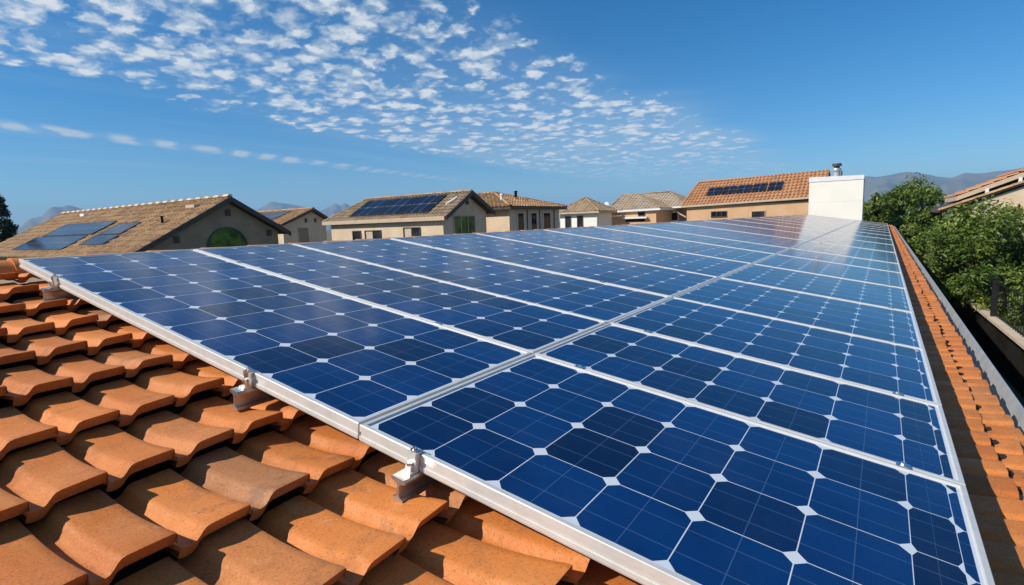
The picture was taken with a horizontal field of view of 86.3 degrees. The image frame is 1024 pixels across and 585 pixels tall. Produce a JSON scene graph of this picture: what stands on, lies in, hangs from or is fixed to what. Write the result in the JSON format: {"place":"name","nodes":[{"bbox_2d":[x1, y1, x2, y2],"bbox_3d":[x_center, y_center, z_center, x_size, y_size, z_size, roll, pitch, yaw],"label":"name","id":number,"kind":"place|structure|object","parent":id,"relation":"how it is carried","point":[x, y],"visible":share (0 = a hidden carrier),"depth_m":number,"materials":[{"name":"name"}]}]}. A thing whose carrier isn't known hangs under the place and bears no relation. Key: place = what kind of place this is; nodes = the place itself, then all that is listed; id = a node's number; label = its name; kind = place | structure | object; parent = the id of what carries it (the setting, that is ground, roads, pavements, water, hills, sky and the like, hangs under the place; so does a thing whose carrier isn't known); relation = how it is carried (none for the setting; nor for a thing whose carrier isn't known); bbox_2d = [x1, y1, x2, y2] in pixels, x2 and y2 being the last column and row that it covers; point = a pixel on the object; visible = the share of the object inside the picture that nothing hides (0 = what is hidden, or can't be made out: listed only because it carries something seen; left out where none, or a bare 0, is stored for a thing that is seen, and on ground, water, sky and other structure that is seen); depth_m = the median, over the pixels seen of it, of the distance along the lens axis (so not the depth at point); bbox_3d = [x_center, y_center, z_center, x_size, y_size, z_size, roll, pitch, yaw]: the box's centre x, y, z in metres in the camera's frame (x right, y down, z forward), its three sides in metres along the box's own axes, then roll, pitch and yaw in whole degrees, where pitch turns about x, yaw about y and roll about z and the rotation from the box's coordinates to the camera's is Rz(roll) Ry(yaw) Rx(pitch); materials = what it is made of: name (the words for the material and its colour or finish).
{"place":"outdoors","nodes":[
{"label":"outdoors","id":0,"kind":"place"},
{"bbox_2d":[12,205,84,233],"bbox_3d":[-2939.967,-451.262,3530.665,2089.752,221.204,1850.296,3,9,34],"label":"mountain","id":1,"kind":"structure","parent":0,"point":[51,212],"depth_m":3399.05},
{"bbox_2d":[0,194,290,283],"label":"gable house","id":2,"kind":"structure","parent":0,"point":[226,220],"depth_m":25.86,"materials":[{"name":"brown paint"}]},
{"bbox_2d":[12,235,87,249],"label":"roof solar panel","id":3,"kind":"object","parent":2,"relation":"on","point":[51,243],"visible":1,"depth_m":28.82,"materials":[{"name":"blue glass"}]},
{"bbox_2d":[42,221,116,236],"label":"roof solar panel","id":4,"kind":"object","parent":2,"relation":"on","point":[92,228],"visible":0.98,"depth_m":29.58,"materials":[{"name":"blue glass"}]},
{"bbox_2d":[79,234,120,245],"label":"roof solar panel","id":5,"kind":"object","parent":2,"relation":"on","point":[99,239],"visible":0.97,"depth_m":25.65,"materials":[{"name":"blue glass"}]},
{"bbox_2d":[98,222,141,234],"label":"roof solar panel","id":6,"kind":"object","parent":2,"relation":"on","point":[120,228],"visible":0.98,"depth_m":26.40,"materials":[{"name":"blue glass"}]},
{"bbox_2d":[207,227,247,246],"bbox_3d":[-13.314,-2.526,25.541,0.080,1.060,1.960,3,9,34],"label":"arched window","id":7,"kind":"structure","parent":2,"relation":"in","point":[225,236],"depth_m":25.53,"materials":[{"name":"green"}]},
{"bbox_2d":[257,207,328,243],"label":"gable house","id":8,"kind":"structure","parent":0,"point":[303,224],"depth_m":47.32,"materials":[{"name":"beige paint"}]},
{"bbox_2d":[260,211,290,219],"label":"roof solar panel","id":9,"kind":"object","parent":8,"relation":"on","point":[272,215],"visible":0.49,"depth_m":48.48,"materials":[{"name":"blue glass"}]},
{"bbox_2d":[256,202,349,229],"bbox_3d":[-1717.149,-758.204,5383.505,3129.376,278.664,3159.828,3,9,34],"label":"mountain","id":10,"kind":"structure","parent":0,"point":[332,210],"depth_m":5040.50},
{"bbox_2d":[322,189,495,240],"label":"beige house","id":11,"kind":"structure","parent":0,"point":[458,212],"depth_m":31.07,"materials":[{"name":"paint"}]},
{"bbox_2d":[352,231,361,239],"bbox_3d":[-9.362,-3.274,32.965,0.750,0.900,0.100,3,9,34],"label":"window","id":12,"kind":"structure","parent":11,"relation":"in","point":[355,234],"depth_m":32.97,"materials":[{"name":"black glass"}]},
{"bbox_2d":[349,199,392,216],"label":"roof solar panel","id":13,"kind":"object","parent":11,"relation":"on","point":[371,207],"visible":1,"depth_m":33.24,"materials":[{"name":"blue glass"}]},
{"bbox_2d":[364,230,381,238],"bbox_3d":[-8.180,-3.214,32.171,1.400,0.900,0.100,3,9,34],"label":"window","id":14,"kind":"structure","parent":11,"relation":"in","point":[369,234],"depth_m":32.14,"materials":[{"name":"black glass"}]},
{"bbox_2d":[375,196,420,214],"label":"roof solar panel","id":15,"kind":"object","parent":11,"relation":"on","point":[398,206],"visible":1,"depth_m":31.99,"materials":[{"name":"blue glass"}]},
{"bbox_2d":[403,227,420,236],"bbox_3d":[-5.570,-3.132,30.408,1.300,1.000,0.100,3,9,34],"label":"window","id":16,"kind":"structure","parent":11,"relation":"in","point":[407,231],"depth_m":30.38,"materials":[{"name":"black glass"}]},
{"bbox_2d":[402,194,447,213],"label":"roof solar panel","id":17,"kind":"object","parent":11,"relation":"on","point":[424,204],"visible":1,"depth_m":30.83,"materials":[{"name":"blue glass"}]},
{"bbox_2d":[453,215,475,233],"bbox_3d":[-2.627,-3.533,30.575,0.100,1.590,1.940,3,9,34],"label":"window","id":18,"kind":"structure","parent":11,"relation":"in","point":[462,224],"depth_m":30.52,"materials":[{"name":"glass"}]},
{"bbox_2d":[0,0,1023,227],"label":"sky","id":19,"kind":"structure","parent":0,"point":[318,104],"materials":[{"name":"blue"}]},
{"bbox_2d":[476,191,567,232],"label":"hip house","id":20,"kind":"structure","parent":0,"point":[514,212],"depth_m":35.32,"materials":[{"name":"beige paint"}]},
{"bbox_2d":[516,212,524,230],"bbox_3d":[0.578,-4.115,34.670,0.100,2.030,0.880,3,9,34],"label":"window","id":21,"kind":"structure","parent":20,"relation":"in","point":[520,215],"depth_m":34.64,"materials":[{"name":"black glass"}]},
{"bbox_2d":[530,211,537,229],"bbox_3d":[1.460,-4.310,35.966,0.100,2.030,0.880,3,9,34],"label":"window","id":22,"kind":"structure","parent":20,"relation":"in","point":[533,214],"depth_m":35.92,"materials":[{"name":"black glass"}]},
{"bbox_2d":[542,211,551,228],"bbox_3d":[2.406,-4.520,37.357,0.100,2.030,1.110,3,9,34],"label":"window","id":23,"kind":"structure","parent":20,"relation":"in","point":[546,215],"depth_m":37.29,"materials":[{"name":"black glass"}]},
{"bbox_2d":[559,197,617,227],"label":"white house","id":24,"kind":"structure","parent":0,"point":[585,212],"depth_m":50.77,"materials":[{"name":"white paint"}]},
{"bbox_2d":[565,216,570,227],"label":"window","id":25,"kind":"structure","parent":24,"relation":"in","point":[567,218],"depth_m":51.29,"materials":[{"name":"grey glass"}]},
{"bbox_2d":[577,216,582,226],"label":"window","id":26,"kind":"structure","parent":24,"relation":"in","point":[579,218],"depth_m":50.60,"materials":[{"name":"grey glass"}]},
{"bbox_2d":[326,212,1023,407],"bbox_3d":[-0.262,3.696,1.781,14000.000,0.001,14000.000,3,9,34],"label":"ground","id":27,"kind":"structure","parent":0,"point":[1019,397],"depth_m":12.28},
{"bbox_2d":[0,195,18,241],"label":"cypress tree","id":28,"kind":"object","parent":27,"relation":"on","point":[7,228],"visible":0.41,"depth_m":38.11,"materials":[{"name":"green plant"}]},
{"bbox_2d":[0,214,1023,584],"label":"tiled roof","id":29,"kind":"structure","parent":27,"relation":"on","point":[130,454],"depth_m":1.30,"materials":[{"name":"tile"}]},
{"bbox_2d":[41,225,695,301],"bbox_3d":[7.313,-2.088,16.094,0.044,0.119,33.477,14,15,32],"label":"mounting rail","id":30,"kind":"object","parent":29,"relation":"attached to","point":[52,291],"visible":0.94,"depth_m":2.39,"materials":[{"name":"metal"}]},
{"bbox_2d":[19,249,532,438],"bbox_3d":[-1.160,0.051,2.343,2.441,0.046,0.821,14,15,32],"label":"solar panel","id":31,"kind":"object","parent":30,"relation":"on","point":[347,364],"visible":0.9,"depth_m":2.03,"materials":[{"name":"glass"}]},
{"bbox_2d":[479,229,752,277],"bbox_3d":[1.011,-0.429,5.535,2.441,0.046,1.348,14,15,32],"label":"solar panel","id":32,"kind":"object","parent":30,"relation":"on","point":[703,264],"visible":0.62,"depth_m":5.43,"materials":[{"name":"glass"}]},
{"bbox_2d":[544,227,774,262],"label":"solar panel","id":33,"kind":"object","parent":30,"relation":"on","point":[729,253],"visible":0.63,"depth_m":6.60,"materials":[{"name":"glass"}]},
{"bbox_2d":[595,225,789,253],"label":"solar panel","id":34,"kind":"object","parent":30,"relation":"on","point":[712,240],"visible":0.63,"depth_m":7.73,"materials":[{"name":"glass"}]},
{"bbox_2d":[631,222,806,247],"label":"solar panel","id":35,"kind":"object","parent":30,"relation":"on","point":[739,236],"visible":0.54,"depth_m":9.12,"materials":[{"name":"glass"}]},
{"bbox_2d":[731,218,835,231],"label":"solar panel","id":36,"kind":"object","parent":30,"relation":"on","point":[787,224],"visible":0.6,"depth_m":14.93,"materials":[{"name":"glass"}]},
{"bbox_2d":[750,217,840,228],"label":"solar panel","id":37,"kind":"object","parent":30,"relation":"on","point":[799,223],"visible":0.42,"depth_m":16.90,"materials":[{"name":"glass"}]},
{"bbox_2d":[762,216,845,226],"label":"solar panel","id":38,"kind":"object","parent":30,"relation":"on","point":[812,222],"visible":0.63,"depth_m":18.80,"materials":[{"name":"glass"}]},
{"bbox_2d":[230,236,779,410],"bbox_3d":[8.542,-1.790,15.303,0.044,0.119,33.477,14,15,32],"label":"mounting rail","id":39,"kind":"object","parent":29,"relation":"attached to","point":[247,394],"visible":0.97,"depth_m":1.59,"materials":[{"name":"metal"}]},
{"bbox_2d":[196,243,607,353],"bbox_3d":[-0.741,-0.043,2.959,2.441,0.045,0.674,14,15,32],"label":"solar panel","id":40,"kind":"object","parent":39,"relation":"on","point":[533,328],"visible":0.66,"depth_m":2.74,"materials":[{"name":"glass"}]},
{"bbox_2d":[295,238,669,322],"bbox_3d":[-0.291,-0.140,3.622,2.441,0.044,0.932,14,15,32],"label":"solar panel","id":41,"kind":"object","parent":39,"relation":"on","point":[608,303],"visible":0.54,"depth_m":3.45,"materials":[{"name":"glass"}]},
{"bbox_2d":[392,233,718,296],"bbox_3d":[0.302,-0.273,4.493,2.441,0.044,1.184,14,15,32],"label":"solar panel","id":42,"kind":"object","parent":39,"relation":"on","point":[670,282],"visible":0.66,"depth_m":4.34,"materials":[{"name":"glass"}]},
{"bbox_2d":[673,220,820,240],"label":"solar panel","id":43,"kind":"object","parent":39,"relation":"on","point":[765,231],"visible":0.64,"depth_m":11.03,"materials":[{"name":"glass"}]},
{"bbox_2d":[704,219,828,235],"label":"solar panel","id":44,"kind":"object","parent":39,"relation":"on","point":[777,227],"visible":0.62,"depth_m":12.99,"materials":[{"name":"glass"}]},
{"bbox_2d":[772,216,847,224],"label":"solar panel","id":45,"kind":"object","parent":39,"relation":"on","point":[811,220],"visible":0.56,"depth_m":20.86,"materials":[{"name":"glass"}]},
{"bbox_2d":[785,216,850,223],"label":"solar panel","id":46,"kind":"object","parent":39,"relation":"on","point":[819,219],"visible":0.5,"depth_m":22.73,"materials":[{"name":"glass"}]},
{"bbox_2d":[789,215,852,222],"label":"solar panel","id":47,"kind":"object","parent":39,"relation":"on","point":[821,218],"visible":0.58,"depth_m":24.66,"materials":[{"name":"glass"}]},
{"bbox_2d":[799,215,855,221],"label":"solar panel","id":48,"kind":"object","parent":39,"relation":"on","point":[827,218],"visible":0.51,"depth_m":26.66,"materials":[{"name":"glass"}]},
{"bbox_2d":[808,215,857,220],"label":"solar panel","id":49,"kind":"object","parent":39,"relation":"on","point":[833,217],"visible":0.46,"depth_m":28.46,"materials":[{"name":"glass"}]},
{"bbox_2d":[391,256,794,502],"bbox_3d":[9.088,-1.657,14.951,0.044,0.119,33.477,14,15,32],"label":"mounting rail","id":50,"kind":"object","parent":29,"relation":"attached to","point":[410,480],"visible":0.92,"depth_m":1.24,"materials":[{"name":"metal"}]},
{"bbox_2d":[673,277,924,348],"bbox_3d":[1.835,0.100,3.507,1.267,0.044,1.184,14,15,32],"label":"solar panel","id":51,"kind":"object","parent":50,"relation":"on","point":[874,321],"visible":0.74,"depth_m":3.41,"materials":[{"name":"glass"}]},
{"bbox_2d":[721,264,913,311],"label":"solar panel","id":52,"kind":"object","parent":50,"relation":"on","point":[887,296],"visible":0.77,"depth_m":4.46,"materials":[{"name":"glass"}]},
{"bbox_2d":[792,241,898,263],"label":"solar panel","id":53,"kind":"object","parent":50,"relation":"on","point":[872,254],"visible":0.78,"depth_m":8.11,"materials":[{"name":"glass"}]},
{"bbox_2d":[809,236,895,252],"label":"solar panel","id":54,"kind":"object","parent":50,"relation":"on","point":[858,243],"visible":0.8,"depth_m":10.01,"materials":[{"name":"glass"}]},
{"bbox_2d":[808,175,864,220],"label":"white block","id":55,"kind":"structure","parent":29,"relation":"on","point":[837,196],"depth_m":31.72,"materials":[{"name":"paint"}]},
{"bbox_2d":[832,163,842,175],"bbox_3d":[19.199,-7.195,32.240,0.554,0.820,0.520,3,9,34],"label":"chimney flue","id":56,"kind":"object","parent":55,"relation":"on","point":[836,169],"visible":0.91,"depth_m":32.09,"materials":[{"name":"silver metal"}]},
{"bbox_2d":[886,261,910,468],"bbox_3d":[9.867,-1.468,14.450,0.044,0.119,33.477,14,15,32],"label":"mounting rail","id":57,"kind":"object","parent":29,"relation":"attached to","point":[903,464],"visible":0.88,"depth_m":1.43,"materials":[{"name":"metal"}]},
{"bbox_2d":[359,354,994,584],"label":"solar panel","id":58,"kind":"object","parent":57,"relation":"on","point":[641,485],"visible":1,"depth_m":1.24,"materials":[{"name":"glass"}]},
{"bbox_2d":[534,323,965,485],"bbox_3d":[0.792,0.331,1.973,1.267,0.045,0.674,14,15,32],"label":"solar panel","id":59,"kind":"object","parent":57,"relation":"on","point":[915,434],"visible":0.79,"depth_m":1.87,"materials":[{"name":"glass"}]},
{"bbox_2d":[610,297,941,404],"bbox_3d":[1.242,0.230,2.635,1.267,0.044,0.932,14,15,32],"label":"solar panel","id":60,"kind":"object","parent":57,"relation":"on","point":[890,367],"visible":0.78,"depth_m":2.54,"materials":[{"name":"glass"}]},
{"bbox_2d":[753,254,906,287],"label":"solar panel","id":61,"kind":"object","parent":57,"relation":"on","point":[872,275],"visible":0.79,"depth_m":5.63,"materials":[{"name":"glass"}]},
{"bbox_2d":[778,248,901,272],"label":"solar panel","id":62,"kind":"object","parent":57,"relation":"on","point":[855,261],"visible":0.76,"depth_m":6.78,"materials":[{"name":"glass"}]},
{"bbox_2d":[822,232,893,244],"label":"solar panel","id":63,"kind":"object","parent":57,"relation":"on","point":[860,238],"visible":0.8,"depth_m":12.01,"materials":[{"name":"glass"}]},
{"bbox_2d":[831,229,891,238],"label":"solar panel","id":64,"kind":"object","parent":57,"relation":"on","point":[863,234],"visible":0.67,"depth_m":13.99,"materials":[{"name":"glass"}]},
{"bbox_2d":[839,227,890,235],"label":"solar panel","id":65,"kind":"object","parent":57,"relation":"on","point":[865,231],"visible":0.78,"depth_m":15.89,"materials":[{"name":"glass"}]},
{"bbox_2d":[844,225,889,232],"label":"solar panel","id":66,"kind":"object","parent":57,"relation":"on","point":[864,228],"visible":0.62,"depth_m":17.95,"materials":[{"name":"glass"}]},
{"bbox_2d":[848,224,888,229],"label":"solar panel","id":67,"kind":"object","parent":57,"relation":"on","point":[868,226],"visible":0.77,"depth_m":19.84,"materials":[{"name":"glass"}]},
{"bbox_2d":[851,223,888,227],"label":"solar panel","id":68,"kind":"object","parent":57,"relation":"on","point":[870,225],"visible":0.66,"depth_m":21.79,"materials":[{"name":"glass"}]},
{"bbox_2d":[853,222,887,226],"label":"solar panel","id":69,"kind":"object","parent":57,"relation":"on","point":[871,224],"visible":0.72,"depth_m":23.77,"materials":[{"name":"glass"}]},
{"bbox_2d":[856,221,887,225],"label":"solar panel","id":70,"kind":"object","parent":57,"relation":"on","point":[872,223],"visible":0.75,"depth_m":25.74,"materials":[{"name":"glass"}]},
{"bbox_2d":[610,193,676,224],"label":"peach house","id":71,"kind":"structure","parent":27,"relation":"on","point":[638,204],"depth_m":52.47,"materials":[{"name":"paint"}]},
{"bbox_2d":[627,191,686,221],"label":"hip house","id":72,"kind":"structure","parent":27,"relation":"on","point":[673,199],"depth_m":54.60,"materials":[{"name":"beige tile"}]},
{"bbox_2d":[671,211,678,221],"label":"window","id":73,"kind":"structure","parent":72,"relation":"in","point":[675,216],"depth_m":54.50,"materials":[{"name":"white paint"}]},
{"bbox_2d":[863,192,890,221],"bbox_3d":[23.539,-4.044,36.032,2.781,5.082,3.670,-1,7,11],"label":"leafy tree","id":74,"kind":"object","parent":27,"relation":"on","point":[870,212],"visible":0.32,"depth_m":35.17,"materials":[{"name":"green plant"}]},
{"bbox_2d":[871,172,952,256],"bbox_3d":[24.670,-4.096,34.180,4.823,6.610,5.040,3,9,34],"label":"leafy tree","id":75,"kind":"object","parent":27,"relation":"on","point":[897,201],"visible":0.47,"depth_m":33.18,"materials":[{"name":"green plant"}]},
{"bbox_2d":[956,299,1023,397],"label":"retaining wall","id":76,"kind":"structure","parent":27,"relation":"on","point":[999,342],"depth_m":12.93,"materials":[{"name":"concrete"}]},
{"bbox_2d":[990,277,1023,336],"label":"iron fence","id":77,"kind":"object","parent":76,"relation":"on","point":[996,284],"visible":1,"depth_m":12.63,"materials":[{"name":"black metal"}]},
{"bbox_2d":[680,169,830,220],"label":"orange roof house","id":78,"kind":"structure","parent":0,"point":[791,197],"depth_m":41.93,"materials":[{"name":"orange tile"}]},
{"bbox_2d":[706,187,722,195],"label":"roof solar panel","id":79,"kind":"object","parent":78,"relation":"on","point":[714,191],"visible":1,"depth_m":44.12,"materials":[{"name":"blue glass"}]},
{"bbox_2d":[711,211,726,216],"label":"window","id":80,"kind":"structure","parent":78,"relation":"in","point":[713,213],"depth_m":42.68,"materials":[{"name":"black glass"}]},
{"bbox_2d":[720,185,736,194],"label":"roof solar panel","id":81,"kind":"object","parent":78,"relation":"on","point":[729,190],"visible":1,"depth_m":43.48,"materials":[{"name":"blue glass"}]},
{"bbox_2d":[736,184,752,192],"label":"roof solar panel","id":82,"kind":"object","parent":78,"relation":"on","point":[744,188],"visible":1,"depth_m":42.87,"materials":[{"name":"blue glass"}]},
{"bbox_2d":[751,210,765,216],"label":"window","id":83,"kind":"structure","parent":78,"relation":"in","point":[753,213],"depth_m":41.12,"materials":[{"name":"glass"}]},
{"bbox_2d":[751,183,767,191],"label":"roof solar panel","id":84,"kind":"object","parent":78,"relation":"on","point":[761,187],"visible":1,"depth_m":42.22,"materials":[{"name":"blue glass"}]},
{"bbox_2d":[767,181,783,190],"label":"roof solar panel","id":85,"kind":"object","parent":78,"relation":"on","point":[772,186],"visible":1,"depth_m":41.59,"materials":[{"name":"blue glass"}]},
{"bbox_2d":[899,205,945,263],"bbox_3d":[18.769,-1.985,25.060,2.013,4.091,2.800,0,7,12],"label":"leafy tree","id":86,"kind":"object","parent":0,"point":[915,220],"visible":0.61,"depth_m":24.56,"materials":[{"name":"green plant"}]},
{"bbox_2d":[864,168,1021,209],"bbox_3d":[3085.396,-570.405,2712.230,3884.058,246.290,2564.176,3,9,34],"label":"mountain","id":87,"kind":"structure","parent":0,"point":[947,186],"depth_m":3190.59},
{"bbox_2d":[916,256,1023,332],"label":"yard ground","id":88,"kind":"structure","parent":0,"point":[1021,326],"depth_m":13.04,"materials":[{"name":"soil"}]},
{"bbox_2d":[913,194,1023,315],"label":"leafy tree","id":89,"kind":"object","parent":88,"relation":"on","point":[963,266],"visible":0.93,"depth_m":14.73,"materials":[{"name":"green plant"}]},
{"bbox_2d":[929,168,1023,246],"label":"stucco house","id":90,"kind":"structure","parent":88,"relation":"on","point":[1008,185],"depth_m":20.45,"materials":[{"name":"beige paint"}]},
{"bbox_2d":[998,282,1023,324],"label":"bush","id":91,"kind":"object","parent":88,"relation":"on","point":[1020,288],"visible":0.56,"depth_m":13.17,"materials":[{"name":"green plant"}]},
{"bbox_2d":[998,250,1023,271],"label":"leafy tree","id":92,"kind":"object","parent":88,"relation":"on","point":[1014,262],"visible":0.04,"depth_m":14.77,"materials":[{"name":"green plant"}]}
]}

